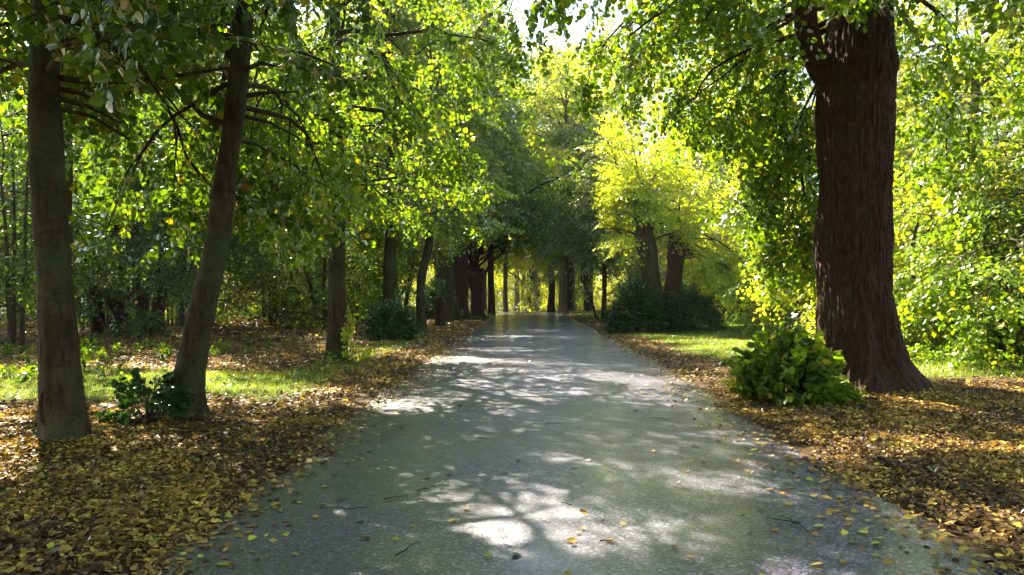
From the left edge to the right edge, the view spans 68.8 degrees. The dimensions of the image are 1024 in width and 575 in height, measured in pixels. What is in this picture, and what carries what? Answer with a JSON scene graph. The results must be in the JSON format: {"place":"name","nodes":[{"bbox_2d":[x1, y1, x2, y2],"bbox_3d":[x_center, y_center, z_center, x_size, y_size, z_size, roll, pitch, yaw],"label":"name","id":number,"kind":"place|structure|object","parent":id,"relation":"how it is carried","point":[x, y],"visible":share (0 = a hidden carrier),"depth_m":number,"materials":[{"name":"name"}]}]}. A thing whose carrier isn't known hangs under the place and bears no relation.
{"place":"outdoors","nodes":[
{"label":"outdoors","id":0,"kind":"place"},
{"bbox_2d":[0,297,1023,574],"bbox_3d":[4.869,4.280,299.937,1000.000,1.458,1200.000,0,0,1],"label":"ground","id":1,"kind":"structure","parent":0,"point":[962,535],"depth_m":8.52,"materials":[{"name":"soil"}]},
{"bbox_2d":[0,154,30,300],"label":"understorey tree","id":2,"kind":"object","parent":1,"relation":"on","point":[8,211],"visible":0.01,"depth_m":30.91,"materials":[{"name":"green plant"}]},
{"bbox_2d":[0,157,32,297],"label":"understorey tree","id":3,"kind":"object","parent":1,"relation":"on","point":[23,183],"visible":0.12,"depth_m":24.10,"materials":[{"name":"green plant"}]},
{"bbox_2d":[0,140,33,309],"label":"understorey tree","id":4,"kind":"object","parent":1,"relation":"on","point":[2,283],"visible":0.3,"depth_m":20.42,"materials":[{"name":"green plant"}]},
{"bbox_2d":[0,86,83,315],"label":"woodland tree","id":5,"kind":"object","parent":1,"relation":"on","point":[3,309],"visible":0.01,"depth_m":42.13,"materials":[{"name":"green plant"}]},
{"bbox_2d":[0,18,126,320],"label":"woodland tree","id":6,"kind":"object","parent":1,"relation":"on","point":[30,316],"visible":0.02,"depth_m":36.72,"materials":[{"name":"green plant"}]},
{"bbox_2d":[0,82,155,346],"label":"understorey tree","id":7,"kind":"object","parent":1,"relation":"on","point":[24,267],"visible":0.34,"depth_m":18.95,"materials":[{"name":"green plant"}]},
{"bbox_2d":[29,143,174,318],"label":"understorey tree","id":8,"kind":"object","parent":1,"relation":"on","point":[77,276],"depth_m":35.87,"materials":[{"name":"green plant"}]},
{"bbox_2d":[1,6,243,324],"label":"woodland tree","id":9,"kind":"object","parent":1,"relation":"on","point":[124,226],"depth_m":33.03,"materials":[{"name":"green plant"}]},
{"bbox_2d":[96,367,195,425],"bbox_3d":[-4.105,1.229,8.530,0.958,0.670,0.976,0,0,32],"label":"shrub","id":10,"kind":"object","parent":1,"relation":"on","point":[133,394],"visible":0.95,"depth_m":8.38,"materials":[{"name":"green plant"}]},
{"bbox_2d":[0,0,297,258],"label":"woodland tree","id":11,"kind":"object","parent":1,"relation":"on","point":[73,171],"visible":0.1,"depth_m":14.16,"materials":[{"name":"green plant"}]},
{"bbox_2d":[0,63,327,338],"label":"coppiced tree","id":12,"kind":"object","parent":1,"relation":"on","point":[125,313],"visible":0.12,"depth_m":24.69,"materials":[{"name":"green plant"}]},
{"bbox_2d":[27,39,327,326],"bbox_3d":[-13.386,-7.977,30.644,10.725,21.430,9.760,0,-1,-43],"label":"woodland tree","id":13,"kind":"object","parent":1,"relation":"on","point":[181,318],"visible":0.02,"depth_m":30.73,"materials":[{"name":"green plant"}]},
{"bbox_2d":[129,232,225,324],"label":"understorey tree","id":14,"kind":"object","parent":1,"relation":"on","point":[167,305],"visible":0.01,"depth_m":32.18,"materials":[{"name":"green plant"}]},
{"bbox_2d":[80,72,306,338],"bbox_3d":[-9.646,-1.953,22.557,7.124,9.332,5.910,0,-1,43],"label":"understorey tree","id":15,"kind":"object","parent":1,"relation":"on","point":[184,270],"visible":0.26,"depth_m":21.78,"materials":[{"name":"green plant"}]},
{"bbox_2d":[0,0,394,443],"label":"lime tree","id":16,"kind":"object","parent":1,"relation":"on","point":[62,411],"visible":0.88,"depth_m":7.17,"materials":[{"name":"green plant"}]},
{"bbox_2d":[0,0,400,417],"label":"lime tree","id":17,"kind":"object","parent":1,"relation":"on","point":[194,345],"visible":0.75,"depth_m":9.59,"materials":[{"name":"green plant"}]},
{"bbox_2d":[106,86,302,326],"bbox_3d":[-11.762,-2.378,30.052,6.707,10.591,8.084,0,0,3],"label":"understorey tree","id":18,"kind":"object","parent":1,"relation":"on","point":[258,276],"visible":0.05,"depth_m":29.68,"materials":[{"name":"green plant"}]},
{"bbox_2d":[217,264,293,313],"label":"understorey tree","id":19,"kind":"object","parent":1,"relation":"on","point":[251,300],"visible":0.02,"depth_m":43.90,"materials":[{"name":"green plant"}]},
{"bbox_2d":[227,206,327,321],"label":"understorey tree","id":20,"kind":"object","parent":1,"relation":"on","point":[297,282],"visible":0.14,"depth_m":36.13,"materials":[{"name":"green plant"}]},
{"bbox_2d":[215,203,355,325],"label":"understorey tree","id":21,"kind":"object","parent":1,"relation":"on","point":[240,287],"visible":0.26,"depth_m":30.92,"materials":[{"name":"green plant"}]},
{"bbox_2d":[203,11,379,319],"bbox_3d":[-13.010,-7.236,41.231,10.029,20.041,9.128,0,-1,-43],"label":"woodland tree","id":22,"kind":"object","parent":1,"relation":"on","point":[304,19],"visible":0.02,"depth_m":40.58,"materials":[{"name":"green plant"}]},
{"bbox_2d":[256,229,327,317],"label":"understorey tree","id":23,"kind":"object","parent":1,"relation":"on","point":[318,273],"visible":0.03,"depth_m":40.77,"materials":[{"name":"green plant"}]},
{"bbox_2d":[250,1,359,159],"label":"woodland tree","id":24,"kind":"object","parent":1,"relation":"on","point":[304,27],"visible":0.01,"depth_m":60.77,"materials":[{"name":"green plant"}]},
{"bbox_2d":[217,0,397,291],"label":"woodland tree","id":25,"kind":"object","parent":1,"relation":"on","point":[306,15],"visible":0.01,"depth_m":50.84,"materials":[{"name":"green plant"}]},
{"bbox_2d":[202,185,413,330],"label":"understorey tree","id":26,"kind":"object","parent":1,"relation":"on","point":[370,281],"visible":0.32,"depth_m":29.19,"materials":[{"name":"green plant"}]},
{"bbox_2d":[265,243,362,315],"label":"understorey tree","id":27,"kind":"object","parent":1,"relation":"on","point":[322,283],"visible":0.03,"depth_m":45.94,"materials":[{"name":"green plant"}]},
{"bbox_2d":[318,309,376,361],"bbox_3d":[-3.600,1.107,16.176,1.243,1.256,0.953,0,0,1],"label":"sprout tuft","id":28,"kind":"object","parent":1,"relation":"on","point":[345,335],"visible":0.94,"depth_m":16.26,"materials":[{"name":"green plant"}]},
{"bbox_2d":[163,0,542,360],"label":"lime tree","id":29,"kind":"object","parent":1,"relation":"on","point":[333,110],"visible":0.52,"depth_m":16.32,"materials":[{"name":"green plant"}]},
{"bbox_2d":[315,226,417,322],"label":"understorey tree","id":30,"kind":"object","parent":1,"relation":"on","point":[352,260],"visible":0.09,"depth_m":34.87,"materials":[{"name":"green plant"}]},
{"bbox_2d":[312,3,452,291],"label":"woodland tree","id":31,"kind":"object","parent":1,"relation":"on","point":[355,82],"visible":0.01,"depth_m":69.28,"materials":[{"name":"green plant"}]},
{"bbox_2d":[351,225,420,305],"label":"understorey tree","id":32,"kind":"object","parent":1,"relation":"on","point":[412,271],"visible":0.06,"depth_m":52.61,"materials":[{"name":"green plant"}]},
{"bbox_2d":[356,295,426,340],"bbox_3d":[-3.857,1.173,23.642,2.099,1.895,1.988,0,0,-32],"label":"sprout bush","id":33,"kind":"object","parent":1,"relation":"on","point":[395,314],"visible":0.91,"depth_m":23.34,"materials":[{"name":"green plant"}]},
{"bbox_2d":[280,0,511,325],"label":"lime tree","id":34,"kind":"object","parent":1,"relation":"on","point":[389,272],"visible":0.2,"depth_m":28.08,"materials":[{"name":"green plant"}]},
{"bbox_2d":[360,237,444,310],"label":"understorey tree","id":35,"kind":"object","parent":1,"relation":"on","point":[408,289],"visible":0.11,"depth_m":51.18,"materials":[{"name":"green plant"}]},
{"bbox_2d":[381,253,431,304],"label":"understorey tree","id":36,"kind":"object","parent":1,"relation":"on","point":[403,300],"visible":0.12,"depth_m":62.10,"materials":[{"name":"green plant"}]},
{"bbox_2d":[402,265,434,306],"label":"understorey tree","id":37,"kind":"object","parent":1,"relation":"on","point":[429,275],"visible":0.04,"depth_m":101.43,"materials":[{"name":"green plant"}]},
{"bbox_2d":[323,0,524,331],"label":"lime tree","id":38,"kind":"object","parent":1,"relation":"on","point":[426,255],"visible":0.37,"depth_m":29.33,"materials":[{"name":"green plant"}]},
{"bbox_2d":[422,151,444,290],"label":"lime tree","id":39,"kind":"object","parent":1,"relation":"on","point":[441,272],"depth_m":53.78,"materials":[{"name":"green plant"}]},
{"bbox_2d":[435,296,445,325],"bbox_3d":[-3.242,1.153,33.649,0.726,1.542,0.930,0,0,1],"label":"stump","id":40,"kind":"object","parent":1,"relation":"on","point":[440,309],"visible":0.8,"depth_m":33.46,"materials":[{"name":"brown wood"}]},
{"bbox_2d":[425,275,463,319],"bbox_3d":[-4.111,0.721,42.070,2.837,2.830,2.445,0,0,1],"label":"bush","id":41,"kind":"object","parent":1,"relation":"on","point":[433,293],"visible":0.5,"depth_m":41.71,"materials":[{"name":"green plant"}]},
{"bbox_2d":[355,7,543,321],"bbox_3d":[-4.005,-6.662,38.422,10.441,17.553,11.292,0,0,-28],"label":"lime tree","id":42,"kind":"object","parent":1,"relation":"on","point":[516,174],"visible":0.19,"depth_m":37.79,"materials":[{"name":"green plant"}]},
{"bbox_2d":[359,4,548,283],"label":"woodland tree","id":43,"kind":"object","parent":1,"relation":"on","point":[499,268],"depth_m":68.73,"materials":[{"name":"green plant"}]},
{"bbox_2d":[428,270,502,308],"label":"understorey tree","id":44,"kind":"object","parent":1,"relation":"on","point":[469,290],"visible":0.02,"depth_m":103.87,"materials":[{"name":"green plant"}]},
{"bbox_2d":[395,0,546,318],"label":"lime tree","id":45,"kind":"object","parent":1,"relation":"on","point":[460,276],"visible":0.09,"depth_m":43.56,"materials":[{"name":"green plant"}]},
{"bbox_2d":[447,1,507,294],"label":"woodland tree","id":46,"kind":"object","parent":1,"relation":"on","point":[496,284],"depth_m":100.61,"materials":[{"name":"green plant"}]},
{"bbox_2d":[428,3,543,311],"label":"woodland tree","id":47,"kind":"object","parent":1,"relation":"on","point":[526,286],"visible":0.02,"depth_m":76.86,"materials":[{"name":"green plant"}]},
{"bbox_2d":[469,265,502,310],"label":"understorey tree","id":48,"kind":"object","parent":1,"relation":"on","point":[497,295],"visible":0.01,"depth_m":107.87,"materials":[{"name":"green plant"}]},
{"bbox_2d":[433,13,540,309],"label":"woodland tree","id":49,"kind":"object","parent":1,"relation":"on","point":[530,283],"visible":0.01,"depth_m":79.37,"materials":[{"name":"green plant"}]},
{"bbox_2d":[487,270,520,309],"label":"understorey tree","id":50,"kind":"object","parent":1,"relation":"on","point":[501,299],"visible":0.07,"depth_m":117.47,"materials":[{"name":"green plant"}]},
{"bbox_2d":[479,228,538,311],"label":"lime tree","id":51,"kind":"object","parent":1,"relation":"on","point":[505,257],"visible":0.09,"depth_m":67.83,"materials":[{"name":"green plant"}]},
{"bbox_2d":[494,265,525,309],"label":"lime tree","id":52,"kind":"object","parent":1,"relation":"on","point":[523,279],"visible":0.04,"depth_m":91.80,"materials":[{"name":"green plant"}]},
{"bbox_2d":[0,310,1023,574],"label":"fallen leaves","id":53,"kind":"object","parent":1,"relation":"on","point":[118,466],"visible":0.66,"depth_m":7.00,"materials":[{"name":"brown plant"}]},
{"bbox_2d":[0,309,1023,405],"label":"grass","id":54,"kind":"structure","parent":1,"relation":"on","point":[931,371],"depth_m":13.61,"materials":[{"name":"green plant"}]},
{"bbox_2d":[0,302,1023,384],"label":"undergrowth","id":55,"kind":"object","parent":1,"relation":"on","point":[928,353],"visible":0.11,"depth_m":16.40,"materials":[{"name":"green plant"}]},
{"bbox_2d":[494,245,539,311],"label":"lime tree","id":56,"kind":"object","parent":1,"relation":"on","point":[516,300],"visible":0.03,"depth_m":87.74,"materials":[{"name":"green plant"}]},
{"bbox_2d":[396,152,644,316],"bbox_3d":[-1.386,-3.021,45.804,18.026,10.348,13.532,0,0,1],"label":"pollard lime","id":57,"kind":"object","parent":1,"relation":"on","point":[536,201],"visible":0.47,"depth_m":45.56,"materials":[{"name":"green plant"}]},
{"bbox_2d":[502,259,544,310],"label":"lime tree","id":58,"kind":"object","parent":1,"relation":"on","point":[527,278],"visible":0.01,"depth_m":89.68,"materials":[{"name":"green plant"}]},
{"bbox_2d":[475,79,576,314],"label":"lime tree","id":59,"kind":"object","parent":1,"relation":"on","point":[491,298],"visible":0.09,"depth_m":52.14,"materials":[{"name":"green plant"}]},
{"bbox_2d":[514,137,537,311],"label":"lime tree","id":60,"kind":"object","parent":1,"relation":"on","point":[529,300],"visible":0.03,"depth_m":83.71,"materials":[{"name":"brown plant"}]},
{"bbox_2d":[499,269,555,309],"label":"understorey tree","id":61,"kind":"object","parent":1,"relation":"on","point":[511,290],"visible":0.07,"depth_m":108.98,"materials":[{"name":"green plant"}]},
{"bbox_2d":[512,252,558,310],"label":"lime tree","id":62,"kind":"object","parent":1,"relation":"on","point":[535,291],"visible":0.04,"depth_m":85.73,"materials":[{"name":"brown plant"}]},
{"bbox_2d":[496,3,579,309],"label":"woodland tree","id":63,"kind":"object","parent":1,"relation":"on","point":[540,294],"visible":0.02,"depth_m":96.78,"materials":[{"name":"green plant"}]},
{"bbox_2d":[516,242,580,310],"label":"lime tree","id":64,"kind":"object","parent":1,"relation":"on","point":[560,290],"visible":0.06,"depth_m":71.74,"materials":[{"name":"green plant"}]},
{"bbox_2d":[535,118,579,311],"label":"lime tree","id":65,"kind":"object","parent":1,"relation":"on","point":[563,291],"visible":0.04,"depth_m":65.71,"materials":[{"name":"brown plant"}]},
{"bbox_2d":[512,91,608,311],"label":"lime tree","id":66,"kind":"object","parent":1,"relation":"on","point":[551,302],"visible":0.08,"depth_m":64.86,"materials":[{"name":"green plant"}]},
{"bbox_2d":[532,150,592,309],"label":"lime tree","id":67,"kind":"object","parent":1,"relation":"on","point":[548,259],"visible":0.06,"depth_m":62.30,"materials":[{"name":"green plant"}]},
{"bbox_2d":[509,40,629,311],"bbox_3d":[4.662,-9.286,61.873,11.889,23.224,11.600,0,0,1],"label":"lime tree","id":68,"kind":"object","parent":1,"relation":"on","point":[559,87],"visible":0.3,"depth_m":60.77,"materials":[{"name":"green plant"}]},
{"bbox_2d":[541,271,597,309],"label":"understorey tree","id":69,"kind":"object","parent":1,"relation":"on","point":[579,301],"visible":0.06,"depth_m":103.95,"materials":[{"name":"green plant"}]},
{"bbox_2d":[510,13,633,309],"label":"woodland tree","id":70,"kind":"object","parent":1,"relation":"on","point":[553,37],"visible":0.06,"depth_m":104.75,"materials":[{"name":"green plant"}]},
{"bbox_2d":[531,237,623,317],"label":"sapling","id":71,"kind":"object","parent":1,"relation":"on","point":[550,274],"visible":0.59,"depth_m":44.89,"materials":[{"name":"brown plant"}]},
{"bbox_2d":[509,36,647,309],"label":"woodland tree","id":72,"kind":"object","parent":1,"relation":"on","point":[527,269],"visible":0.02,"depth_m":77.23,"materials":[{"name":"green plant"}]},
{"bbox_2d":[533,102,647,311],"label":"lime tree","id":73,"kind":"object","parent":1,"relation":"on","point":[586,306],"visible":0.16,"depth_m":59.19,"materials":[{"name":"green plant"}]},
{"bbox_2d":[577,275,620,309],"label":"understorey tree","id":74,"kind":"object","parent":1,"relation":"on","point":[599,283],"visible":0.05,"depth_m":115.97,"materials":[{"name":"green plant"}]},
{"bbox_2d":[543,128,664,318],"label":"lime tree","id":75,"kind":"object","parent":1,"relation":"on","point":[566,208],"visible":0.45,"depth_m":41.53,"materials":[{"name":"green plant"}]},
{"bbox_2d":[593,276,620,309],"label":"understorey tree","id":76,"kind":"object","parent":1,"relation":"on","point":[594,298],"visible":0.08,"depth_m":112.33,"materials":[{"name":"green plant"}]},
{"bbox_2d":[595,281,626,309],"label":"understorey tree","id":77,"kind":"object","parent":1,"relation":"on","point":[611,296],"visible":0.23,"depth_m":109.09,"materials":[{"name":"green plant"}]},
{"bbox_2d":[563,0,689,285],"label":"woodland tree","id":78,"kind":"object","parent":1,"relation":"on","point":[611,21],"visible":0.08,"depth_m":78.96,"materials":[{"name":"green plant"}]},
{"bbox_2d":[607,256,665,306],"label":"understorey tree","id":79,"kind":"object","parent":1,"relation":"on","point":[623,282],"visible":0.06,"depth_m":57.82,"materials":[{"name":"green plant"}]},
{"bbox_2d":[599,274,674,334],"bbox_3d":[4.720,0.856,28.225,2.922,2.760,2.668,0,0,1],"label":"ivy bush","id":80,"kind":"object","parent":1,"relation":"on","point":[640,312],"visible":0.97,"depth_m":27.76,"materials":[{"name":"green plant"}]},
{"bbox_2d":[598,27,690,281],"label":"woodland tree","id":81,"kind":"object","parent":1,"relation":"on","point":[643,104],"visible":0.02,"depth_m":95.51,"materials":[{"name":"green plant"}]},
{"bbox_2d":[565,100,755,329],"bbox_3d":[6.201,-2.853,29.718,8.309,9.694,6.578,0,0,1],"label":"pollard lime","id":82,"kind":"object","parent":1,"relation":"on","point":[647,203],"visible":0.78,"depth_m":29.04,"materials":[{"name":"green plant"}]},
{"bbox_2d":[604,165,756,320],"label":"understorey tree","id":83,"kind":"object","parent":1,"relation":"on","point":[717,180],"visible":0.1,"depth_m":37.77,"materials":[{"name":"green plant"}]},
{"bbox_2d":[649,285,732,332],"bbox_3d":[6.843,1.049,28.478,2.902,2.379,2.552,0,0,-15],"label":"ivy bush","id":84,"kind":"object","parent":1,"relation":"on","point":[691,310],"visible":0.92,"depth_m":27.95,"materials":[{"name":"green plant"}]},
{"bbox_2d":[645,3,795,231],"bbox_3d":[15.228,-9.054,49.799,11.023,22.294,10.026,0,0,-27],"label":"lime tree","id":85,"kind":"object","parent":1,"relation":"on","point":[657,85],"visible":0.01,"depth_m":50.08,"materials":[{"name":"green plant"}]},
{"bbox_2d":[686,194,775,318],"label":"understorey tree","id":86,"kind":"object","parent":1,"relation":"on","point":[746,309],"visible":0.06,"depth_m":39.04,"materials":[{"name":"green plant"}]},
{"bbox_2d":[660,0,815,311],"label":"woodland tree","id":87,"kind":"object","parent":1,"relation":"on","point":[699,159],"visible":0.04,"depth_m":41.06,"materials":[{"name":"green plant"}]},
{"bbox_2d":[459,0,1023,395],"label":"lime tree","id":88,"kind":"object","parent":1,"relation":"on","point":[851,63],"visible":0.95,"depth_m":11.40,"materials":[{"name":"green plant"}]},
{"bbox_2d":[674,3,815,229],"bbox_3d":[18.893,-11.228,58.465,13.093,26.665,12.249,0,0,-15],"label":"woodland tree","id":89,"kind":"object","parent":1,"relation":"on","point":[796,85],"visible":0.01,"depth_m":56.66,"materials":[{"name":"green plant"}]},
{"bbox_2d":[715,314,865,407],"bbox_3d":[3.927,1.197,10.585,1.793,1.645,1.859,0,0,-27],"label":"sprout bush","id":90,"kind":"object","parent":1,"relation":"on","point":[787,366],"visible":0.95,"depth_m":10.24,"materials":[{"name":"green plant"}]},
{"bbox_2d":[723,230,907,335],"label":"understorey tree","id":91,"kind":"object","parent":1,"relation":"on","point":[757,321],"visible":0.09,"depth_m":24.12,"materials":[{"name":"green plant"}]},
{"bbox_2d":[720,0,947,250],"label":"woodland tree","id":92,"kind":"object","parent":1,"relation":"on","point":[735,169],"visible":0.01,"depth_m":33.63,"materials":[{"name":"green plant"}]},
{"bbox_2d":[736,137,1023,358],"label":"understorey tree","id":93,"kind":"object","parent":1,"relation":"on","point":[896,247],"visible":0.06,"depth_m":18.68,"materials":[{"name":"green plant"}]},
{"bbox_2d":[784,121,1022,322],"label":"understorey tree","id":94,"kind":"object","parent":1,"relation":"on","point":[912,154],"visible":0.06,"depth_m":28.30,"materials":[{"name":"green plant"}]},
{"bbox_2d":[813,0,1023,244],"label":"woodland tree","id":95,"kind":"object","parent":1,"relation":"on","point":[966,15],"visible":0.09,"depth_m":32.07,"materials":[{"name":"green plant"}]},
{"bbox_2d":[896,41,968,198],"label":"woodland tree","id":96,"kind":"object","parent":1,"relation":"on","point":[930,91],"visible":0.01,"depth_m":50.48,"materials":[{"name":"green plant"}]},
{"bbox_2d":[892,186,1023,372],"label":"understorey tree","id":97,"kind":"object","parent":1,"relation":"on","point":[936,287],"visible":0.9,"depth_m":14.68,"materials":[{"name":"green plant"}]},
{"bbox_2d":[893,91,1023,349],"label":"understorey tree","id":98,"kind":"object","parent":1,"relation":"on","point":[1011,179],"visible":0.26,"depth_m":16.12,"materials":[{"name":"green plant"}]},
{"bbox_2d":[893,144,1023,343],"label":"understorey tree","id":99,"kind":"object","parent":1,"relation":"on","point":[921,228],"visible":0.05,"depth_m":20.30,"materials":[{"name":"green plant"}]},
{"bbox_2d":[895,0,1021,199],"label":"woodland tree","id":100,"kind":"object","parent":1,"relation":"on","point":[942,49],"visible":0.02,"depth_m":43.93,"materials":[{"name":"green plant"}]},
{"bbox_2d":[940,18,1023,264],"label":"woodland tree","id":101,"kind":"object","parent":1,"relation":"on","point":[985,106],"visible":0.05,"depth_m":35.33,"materials":[{"name":"green plant"}]},
{"bbox_2d":[949,9,1023,150],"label":"woodland tree","id":102,"kind":"object","parent":1,"relation":"on","point":[1003,103],"visible":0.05,"depth_m":39.86,"materials":[{"name":"green plant"}]},
{"bbox_2d":[0,0,1023,293],"label":"sky","id":103,"kind":"structure","parent":0,"point":[582,23],"materials":[{"name":"white"}]},
{"bbox_2d":[140,311,1017,574],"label":"road","id":104,"kind":"structure","parent":0,"point":[698,510],"depth_m":5.72,"materials":[{"name":"grey asphalt"}]},
{"bbox_2d":[319,506,367,508],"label":"fallen twig","id":105,"kind":"object","parent":104,"relation":"on","point":[341,507],"visible":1,"depth_m":5.25,"materials":[{"name":"brown wood"}]},
{"bbox_2d":[781,516,807,531],"bbox_3d":[1.831,1.533,4.862,0.104,0.017,0.323,0,0,-14],"label":"fallen twig","id":106,"kind":"object","parent":104,"relation":"on","point":[795,523],"visible":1,"depth_m":4.86,"materials":[{"name":"brown wood"}]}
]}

